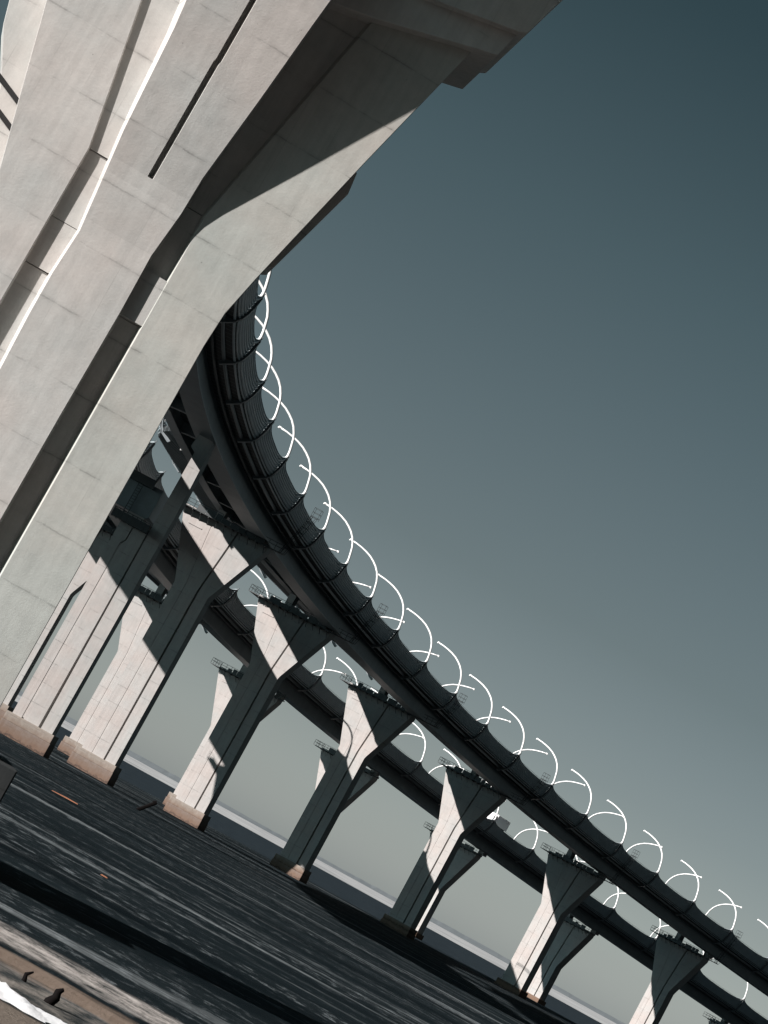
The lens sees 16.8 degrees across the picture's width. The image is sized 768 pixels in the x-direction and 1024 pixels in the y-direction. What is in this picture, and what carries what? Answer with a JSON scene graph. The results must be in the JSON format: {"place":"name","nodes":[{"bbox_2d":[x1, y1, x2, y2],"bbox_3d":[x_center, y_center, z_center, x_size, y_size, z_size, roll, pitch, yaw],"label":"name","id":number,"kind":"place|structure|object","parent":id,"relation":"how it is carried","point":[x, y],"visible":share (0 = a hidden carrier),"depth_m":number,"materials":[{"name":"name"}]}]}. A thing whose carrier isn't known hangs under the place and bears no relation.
{"place":"outdoors","nodes":[
{"label":"outdoors","id":0,"kind":"place"},
{"bbox_2d":[0,733,568,1023],"bbox_3d":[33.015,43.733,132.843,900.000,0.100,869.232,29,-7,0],"label":"ground","id":1,"kind":"structure","parent":0,"point":[170,919],"depth_m":127.63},
{"bbox_2d":[21,971,33,981],"bbox_3d":[-7.641,9.900,55.132,0.159,0.469,0.245,23,-9,38],"label":"driftwood","id":2,"kind":"object","parent":1,"relation":"on","point":[25,976],"visible":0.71,"depth_m":55.13,"materials":[{"name":"brown wood"}]},
{"bbox_2d":[0,981,66,1023],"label":"snow ridge","id":3,"kind":"structure","parent":1,"relation":"on","point":[8,994],"depth_m":50.40,"materials":[{"name":"white snow"}]},
{"bbox_2d":[43,988,63,1005],"bbox_3d":[-6.853,10.029,53.552,0.243,0.605,0.346,23,-9,38],"label":"driftwood","id":4,"kind":"object","parent":1,"relation":"on","point":[53,999],"visible":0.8,"depth_m":53.52,"materials":[{"name":"brown wood"}]},
{"bbox_2d":[0,521,115,719],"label":"viaduct pier","id":5,"kind":"structure","parent":1,"relation":"on","point":[90,561],"depth_m":388.57,"materials":[{"name":"concrete"}]},
{"bbox_2d":[52,790,77,804],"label":"wooden board","id":6,"kind":"object","parent":1,"relation":"on","point":[65,797],"visible":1,"depth_m":195.72,"materials":[{"name":"wood"}]},
{"bbox_2d":[0,434,214,758],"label":"viaduct pier","id":7,"kind":"structure","parent":1,"relation":"on","point":[34,720],"depth_m":312.80,"materials":[{"name":"concrete"}]},
{"bbox_2d":[57,583,206,755],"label":"viaduct pier","id":8,"kind":"structure","parent":1,"relation":"on","point":[141,611],"depth_m":443.13,"materials":[{"name":"concrete"}]},
{"bbox_2d":[136,801,156,810],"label":"timber post","id":9,"kind":"object","parent":1,"relation":"on","point":[153,803],"visible":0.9,"depth_m":302.00,"materials":[{"name":"brown wood"}]},
{"bbox_2d":[67,497,323,786],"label":"viaduct pier","id":10,"kind":"structure","parent":1,"relation":"on","point":[219,553],"depth_m":365.53,"materials":[{"name":"concrete"}]},
{"bbox_2d":[157,275,767,995],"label":"viaduct deck","id":11,"kind":"structure","parent":10,"relation":"on","point":[243,479],"depth_m":399.73,"materials":[{"name":"concrete"}]},
{"bbox_2d":[252,280,269,343],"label":"lamp mast","id":12,"kind":"object","parent":11,"relation":"on","point":[267,316],"visible":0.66,"depth_m":283.25,"materials":[{"name":"white metal"}]},
{"bbox_2d":[255,270,271,300],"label":"lamp mast","id":13,"kind":"object","parent":11,"relation":"on","point":[265,287],"visible":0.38,"depth_m":264.76,"materials":[{"name":"white metal"}]},
{"bbox_2d":[255,315,272,383],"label":"lamp mast","id":14,"kind":"object","parent":11,"relation":"on","point":[271,351],"visible":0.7,"depth_m":301.57,"materials":[{"name":"white metal"}]},
{"bbox_2d":[256,351,281,422],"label":"lamp mast","id":15,"kind":"object","parent":11,"relation":"on","point":[280,390],"visible":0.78,"depth_m":319.87,"materials":[{"name":"white metal"}]},
{"bbox_2d":[262,387,294,460],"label":"lamp mast","id":16,"kind":"object","parent":11,"relation":"on","point":[292,422],"visible":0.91,"depth_m":338.05,"materials":[{"name":"white metal"}]},
{"bbox_2d":[278,426,311,496],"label":"lamp mast","id":17,"kind":"object","parent":11,"relation":"on","point":[310,466],"visible":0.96,"depth_m":355.97,"materials":[{"name":"white metal"}]},
{"bbox_2d":[300,465,330,532],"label":"lamp mast","id":18,"kind":"object","parent":11,"relation":"on","point":[329,499],"visible":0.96,"depth_m":373.77,"materials":[{"name":"white metal"}]},
{"bbox_2d":[323,502,353,566],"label":"lamp mast","id":19,"kind":"object","parent":11,"relation":"on","point":[350,530],"visible":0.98,"depth_m":391.39,"materials":[{"name":"white metal"}]},
{"bbox_2d":[353,582,371,588],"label":"lamp mast","id":20,"kind":"object","parent":11,"relation":"on","point":[370,587],"visible":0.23,"depth_m":459.10,"materials":[{"name":"white metal"}]},
{"bbox_2d":[349,538,377,599],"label":"lamp mast","id":21,"kind":"object","parent":11,"relation":"on","point":[376,582],"visible":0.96,"depth_m":408.65,"materials":[{"name":"white metal"}]},
{"bbox_2d":[378,574,404,632],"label":"lamp mast","id":22,"kind":"object","parent":11,"relation":"on","point":[402,617],"visible":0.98,"depth_m":425.92,"materials":[{"name":"white metal"}]},
{"bbox_2d":[380,616,404,623],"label":"lamp mast","id":23,"kind":"object","parent":11,"relation":"on","point":[392,618],"visible":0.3,"depth_m":476.57,"materials":[{"name":"white metal"}]},
{"bbox_2d":[407,608,432,663],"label":"lamp mast","id":24,"kind":"object","parent":11,"relation":"on","point":[427,659],"visible":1,"depth_m":442.73,"materials":[{"name":"white metal"}]},
{"bbox_2d":[410,650,439,656],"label":"lamp mast","id":25,"kind":"object","parent":11,"relation":"on","point":[425,652],"visible":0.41,"depth_m":493.58,"materials":[{"name":"white metal"}]},
{"bbox_2d":[437,641,461,695],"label":"lamp mast","id":26,"kind":"object","parent":11,"relation":"on","point":[438,642],"visible":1,"depth_m":459.16,"materials":[{"name":"white metal"}]},
{"bbox_2d":[442,684,474,690],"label":"lamp mast","id":27,"kind":"object","parent":11,"relation":"on","point":[457,685],"visible":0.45,"depth_m":510.38,"materials":[{"name":"white metal"}]},
{"bbox_2d":[469,674,492,725],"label":"lamp mast","id":28,"kind":"object","parent":11,"relation":"on","point":[490,699],"visible":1,"depth_m":475.34,"materials":[{"name":"white metal"}]},
{"bbox_2d":[477,717,510,722],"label":"lamp mast","id":29,"kind":"object","parent":11,"relation":"on","point":[495,718],"visible":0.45,"depth_m":526.27,"materials":[{"name":"white metal"}]},
{"bbox_2d":[502,706,524,756],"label":"lamp mast","id":30,"kind":"object","parent":11,"relation":"on","point":[518,754],"visible":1,"depth_m":491.14,"materials":[{"name":"white metal"}]},
{"bbox_2d":[514,749,547,754],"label":"lamp mast","id":31,"kind":"object","parent":11,"relation":"on","point":[530,750],"visible":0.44,"depth_m":542.11,"materials":[{"name":"white metal"}]},
{"bbox_2d":[536,738,557,786],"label":"lamp mast","id":32,"kind":"object","parent":11,"relation":"on","point":[556,763],"visible":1,"depth_m":506.72,"materials":[{"name":"white metal"}]},
{"bbox_2d":[554,781,585,785],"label":"lamp mast","id":33,"kind":"object","parent":11,"relation":"on","point":[569,781],"visible":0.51,"depth_m":557.18,"materials":[{"name":"white metal"}]},
{"bbox_2d":[571,769,591,815],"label":"lamp mast","id":34,"kind":"object","parent":11,"relation":"on","point":[590,794],"visible":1,"depth_m":521.74,"materials":[{"name":"white metal"}]},
{"bbox_2d":[588,812,622,818],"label":"lamp mast","id":35,"kind":"object","parent":11,"relation":"on","point":[604,812],"visible":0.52,"depth_m":572.55,"materials":[{"name":"white metal"}]},
{"bbox_2d":[607,800,626,844],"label":"lamp mast","id":36,"kind":"object","parent":11,"relation":"on","point":[625,823],"visible":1,"depth_m":536.47,"materials":[{"name":"white metal"}]},
{"bbox_2d":[626,843,662,851],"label":"lamp mast","id":37,"kind":"object","parent":11,"relation":"on","point":[643,843],"visible":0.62,"depth_m":586.93,"materials":[{"name":"white metal"}]},
{"bbox_2d":[644,830,662,873],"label":"lamp mast","id":38,"kind":"object","parent":11,"relation":"on","point":[661,853],"visible":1,"depth_m":550.65,"materials":[{"name":"white metal"}]},
{"bbox_2d":[665,873,701,883],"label":"lamp mast","id":39,"kind":"object","parent":11,"relation":"on","point":[680,874],"visible":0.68,"depth_m":601.05,"materials":[{"name":"white metal"}]},
{"bbox_2d":[681,860,698,902],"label":"lamp mast","id":40,"kind":"object","parent":11,"relation":"on","point":[698,883],"visible":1,"depth_m":564.36,"materials":[{"name":"white metal"}]},
{"bbox_2d":[706,904,741,915],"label":"lamp mast","id":41,"kind":"object","parent":11,"relation":"on","point":[720,905],"visible":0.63,"depth_m":614.40,"materials":[{"name":"white metal"}]},
{"bbox_2d":[719,890,736,931],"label":"lamp mast","id":42,"kind":"object","parent":11,"relation":"on","point":[735,912],"visible":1,"depth_m":577.68,"materials":[{"name":"white metal"}]},
{"bbox_2d":[162,657,285,804],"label":"viaduct pier","id":43,"kind":"structure","parent":1,"relation":"on","point":[228,680],"depth_m":494.03,"materials":[{"name":"concrete"}]},
{"bbox_2d":[163,584,387,831],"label":"viaduct pier","id":44,"kind":"structure","parent":1,"relation":"on","point":[289,637],"depth_m":416.15,"materials":[{"name":"concrete"}]},
{"bbox_2d":[0,0,562,801],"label":"viaduct pier","id":45,"kind":"structure","parent":1,"relation":"on","point":[176,178],"depth_m":81.09,"materials":[{"name":"grey concrete"}]},
{"bbox_2d":[313,739,379,811],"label":"viaduct pier","id":46,"kind":"structure","parent":1,"relation":"on","point":[368,778],"depth_m":541.31,"materials":[{"name":"concrete"}]},
{"bbox_2d":[270,673,466,883],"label":"viaduct pier","id":47,"kind":"structure","parent":1,"relation":"on","point":[375,723],"depth_m":464.75,"materials":[{"name":"concrete"}]},
{"bbox_2d":[415,822,486,940],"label":"viaduct pier","id":48,"kind":"structure","parent":1,"relation":"on","point":[467,857],"depth_m":588.12,"materials":[{"name":"concrete"}]},
{"bbox_2d":[380,757,549,939],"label":"viaduct pier","id":49,"kind":"structure","parent":1,"relation":"on","point":[471,801],"depth_m":506.73,"materials":[{"name":"concrete"}]},
{"bbox_2d":[494,843,637,999],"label":"viaduct pier","id":50,"kind":"structure","parent":1,"relation":"on","point":[570,885],"depth_m":545.34,"materials":[{"name":"concrete"}]},
{"bbox_2d":[15,695,615,1023],"bbox_3d":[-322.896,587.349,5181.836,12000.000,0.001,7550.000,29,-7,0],"label":"ice","id":51,"kind":"structure","parent":0,"point":[358,885],"depth_m":2236.51,"materials":[{"name":"white ice"}]},
{"bbox_2d":[11,691,624,1023],"bbox_3d":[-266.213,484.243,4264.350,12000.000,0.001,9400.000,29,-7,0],"label":"water","id":52,"kind":"structure","parent":0,"point":[319,877],"depth_m":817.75,"materials":[{"name":"grey liquid"}]},
{"bbox_2d":[526,914,598,1005],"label":"viaduct pier","id":53,"kind":"structure","parent":52,"relation":"in","point":[572,939],"depth_m":629.57,"materials":[{"name":"concrete"}]},
{"bbox_2d":[629,925,742,1023],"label":"viaduct pier","id":54,"kind":"structure","parent":52,"relation":"in","point":[678,964],"depth_m":585.13,"materials":[{"name":"concrete"}]},
{"bbox_2d":[704,1012,727,1023],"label":"viaduct pier","id":55,"kind":"structure","parent":52,"relation":"in","point":[713,1021],"depth_m":678.35,"materials":[{"name":"concrete"}]},
{"bbox_2d":[104,440,767,1023],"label":"viaduct deck","id":56,"kind":"structure","parent":55,"relation":"on","point":[228,618],"depth_m":546.18,"materials":[{"name":"concrete"}]},
{"bbox_2d":[250,570,268,619],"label":"lamp mast","id":57,"kind":"object","parent":56,"relation":"on","point":[262,583],"visible":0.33,"depth_m":454.43,"materials":[{"name":"white metal"}]},
{"bbox_2d":[312,647,326,677],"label":"lamp mast","id":58,"kind":"object","parent":56,"relation":"on","point":[323,666],"visible":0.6,"depth_m":490.36,"materials":[{"name":"white metal"}]},
{"bbox_2d":[312,669,345,675],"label":"lamp mast","id":59,"kind":"object","parent":56,"relation":"on","point":[328,670],"visible":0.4,"depth_m":546.16,"materials":[{"name":"white metal"}]},
{"bbox_2d":[336,657,357,705],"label":"lamp mast","id":60,"kind":"object","parent":56,"relation":"on","point":[350,669],"visible":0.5,"depth_m":510.59,"materials":[{"name":"white metal"}]},
{"bbox_2d":[399,733,423,738],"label":"lamp mast","id":61,"kind":"object","parent":56,"relation":"on","point":[411,734],"visible":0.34,"depth_m":581.25,"materials":[{"name":"white metal"}]},
{"bbox_2d":[412,723,425,763],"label":"lamp mast","id":62,"kind":"object","parent":56,"relation":"on","point":[421,760],"visible":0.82,"depth_m":543.83,"materials":[{"name":"white metal"}]},
{"bbox_2d":[429,765,464,773],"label":"lamp mast","id":63,"kind":"object","parent":56,"relation":"on","point":[441,766],"visible":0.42,"depth_m":599.70,"materials":[{"name":"white metal"}]},
{"bbox_2d":[443,749,460,767],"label":"lamp mast","id":64,"kind":"object","parent":56,"relation":"on","point":[453,757],"visible":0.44,"depth_m":563.25,"materials":[{"name":"white metal"}]},
{"bbox_2d":[487,812,509,831],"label":"lorry","id":65,"kind":"object","parent":56,"relation":"on","point":[502,823],"visible":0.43,"depth_m":584.46,"materials":[{"name":"white paint"}]},
{"bbox_2d":[514,829,547,839],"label":"lamp mast","id":66,"kind":"object","parent":56,"relation":"on","point":[526,830],"visible":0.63,"depth_m":631.47,"materials":[{"name":"white metal"}]},
{"bbox_2d":[525,821,537,850],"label":"lamp mast","id":67,"kind":"object","parent":56,"relation":"on","point":[536,838],"visible":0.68,"depth_m":592.18,"materials":[{"name":"white metal"}]},
{"bbox_2d":[606,887,618,909],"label":"lamp mast","id":68,"kind":"object","parent":56,"relation":"on","point":[616,900],"visible":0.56,"depth_m":621.42,"materials":[{"name":"white metal"}]},
{"bbox_2d":[603,893,625,904],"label":"lamp mast","id":69,"kind":"object","parent":56,"relation":"on","point":[611,896],"visible":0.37,"depth_m":661.22,"materials":[{"name":"white metal"}]},
{"bbox_2d":[648,919,660,939],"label":"lamp mast","id":70,"kind":"object","parent":56,"relation":"on","point":[658,932],"visible":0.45,"depth_m":634.90,"materials":[{"name":"white metal"}]},
{"bbox_2d":[736,982,747,1000],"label":"lamp mast","id":71,"kind":"object","parent":56,"relation":"on","point":[745,993],"visible":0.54,"depth_m":659.94,"materials":[{"name":"white metal"}]},
{"bbox_2d":[0,0,767,1023],"label":"sky","id":72,"kind":"structure","parent":0,"point":[522,358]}
]}

